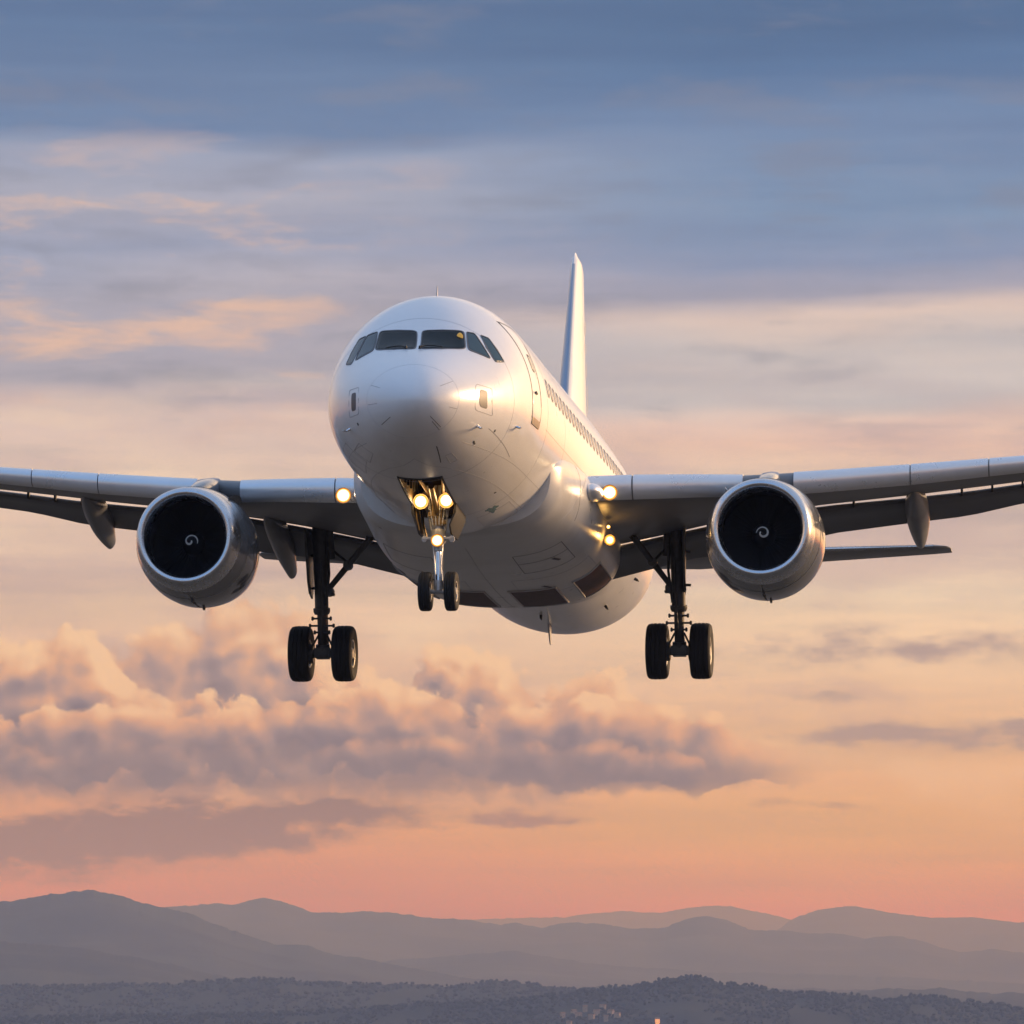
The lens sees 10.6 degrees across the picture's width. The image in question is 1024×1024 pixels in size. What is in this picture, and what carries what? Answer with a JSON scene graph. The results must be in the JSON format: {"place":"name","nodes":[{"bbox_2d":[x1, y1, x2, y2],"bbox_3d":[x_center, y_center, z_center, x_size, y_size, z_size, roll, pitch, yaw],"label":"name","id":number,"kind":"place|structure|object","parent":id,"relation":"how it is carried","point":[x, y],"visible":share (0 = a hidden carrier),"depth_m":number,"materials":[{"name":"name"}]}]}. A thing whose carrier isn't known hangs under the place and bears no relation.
{"place":"outdoors","nodes":[
{"label":"outdoors","id":0,"kind":"place"},
{"bbox_2d":[0,978,574,1018],"bbox_3d":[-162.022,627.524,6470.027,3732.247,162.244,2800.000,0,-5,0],"label":"foothills","id":1,"kind":"structure","parent":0,"point":[97,996],"depth_m":6343.02,"materials":[{"name":"grey plant"}]},
{"bbox_2d":[0,890,866,992],"bbox_3d":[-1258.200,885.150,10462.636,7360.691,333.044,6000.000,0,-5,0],"label":"hills","id":2,"kind":"structure","parent":0,"point":[113,924],"depth_m":9974.73,"materials":[{"name":"grey"}]},
{"bbox_2d":[0,253,1023,681],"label":"airliner","id":3,"kind":"object","parent":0,"point":[482,459],"visible":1,"depth_m":114.03,"materials":[{"name":"white paint"}]},
{"bbox_2d":[0,941,1023,1006],"bbox_3d":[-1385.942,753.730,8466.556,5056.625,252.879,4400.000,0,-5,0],"label":"hills","id":4,"kind":"structure","parent":0,"point":[40,965],"depth_m":8236.62,"materials":[{"name":"grey"}]},
{"bbox_2d":[0,0,1023,922],"label":"sky","id":5,"kind":"structure","parent":0,"point":[795,228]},
{"bbox_2d":[1,976,1023,1023],"bbox_3d":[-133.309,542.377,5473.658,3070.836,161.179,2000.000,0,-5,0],"label":"foothills","id":6,"kind":"structure","parent":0,"point":[691,1011],"depth_m":5377.64,"materials":[{"name":"grey plant"}]},
{"bbox_2d":[0,974,1023,1023],"bbox_3d":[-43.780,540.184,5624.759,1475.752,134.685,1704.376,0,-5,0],"label":"woods","id":7,"kind":"object","parent":6,"relation":"on","point":[151,1016],"visible":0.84,"depth_m":5450.65,"materials":[{"name":"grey plant"}]},
{"bbox_2d":[575,1012,582,1017],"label":"house","id":8,"kind":"structure","parent":6,"relation":"on","point":[578,1014],"depth_m":5306.49,"materials":[{"name":"grey"}]},
{"bbox_2d":[583,1005,587,1011],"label":"house","id":9,"kind":"structure","parent":6,"relation":"on","point":[585,1008],"depth_m":5356.78,"materials":[{"name":"grey"}]},
{"bbox_2d":[588,1014,594,1019],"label":"house","id":10,"kind":"structure","parent":6,"relation":"on","point":[591,1016],"depth_m":5276.69,"materials":[{"name":"grey"}]},
{"bbox_2d":[592,1009,599,1015],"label":"house","id":11,"kind":"structure","parent":6,"relation":"on","point":[596,1011],"depth_m":5326.73,"materials":[{"name":"grey"}]},
{"bbox_2d":[599,1004,605,1009],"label":"house","id":12,"kind":"structure","parent":6,"relation":"on","point":[603,1006],"depth_m":5357.07,"materials":[{"name":"grey"}]},
{"bbox_2d":[607,1009,614,1015],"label":"house","id":13,"kind":"structure","parent":6,"relation":"on","point":[611,1011],"depth_m":5306.68,"materials":[{"name":"grey"}]},
{"bbox_2d":[614,1012,620,1017],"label":"house","id":14,"kind":"structure","parent":6,"relation":"on","point":[617,1014],"depth_m":5276.81,"materials":[{"name":"grey"}]},
{"bbox_2d":[655,1017,659,1023],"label":"house","id":15,"kind":"structure","parent":6,"relation":"on","point":[657,1020],"depth_m":5235.66,"materials":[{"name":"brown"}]},
{"bbox_2d":[165,898,1023,983],"bbox_3d":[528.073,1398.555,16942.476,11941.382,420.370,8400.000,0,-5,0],"label":"mountains","id":16,"kind":"structure","parent":0,"point":[708,944],"depth_m":16109.48,"materials":[{"name":"grey"}]},
{"bbox_2d":[470,906,789,930],"bbox_3d":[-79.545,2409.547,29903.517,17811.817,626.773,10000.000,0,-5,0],"label":"mountains","id":17,"kind":"structure","parent":0,"point":[751,920],"depth_m":29695.48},
{"bbox_2d":[378,950,1023,993],"bbox_3d":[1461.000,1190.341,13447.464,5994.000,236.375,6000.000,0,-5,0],"label":"hills","id":18,"kind":"structure","parent":0,"point":[523,968],"depth_m":13217.08,"materials":[{"name":"grey"}]},
{"bbox_2d":[776,906,1023,952],"bbox_3d":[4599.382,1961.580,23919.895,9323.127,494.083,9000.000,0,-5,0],"label":"mountains","id":19,"kind":"structure","parent":0,"point":[963,934],"depth_m":23346.57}
]}

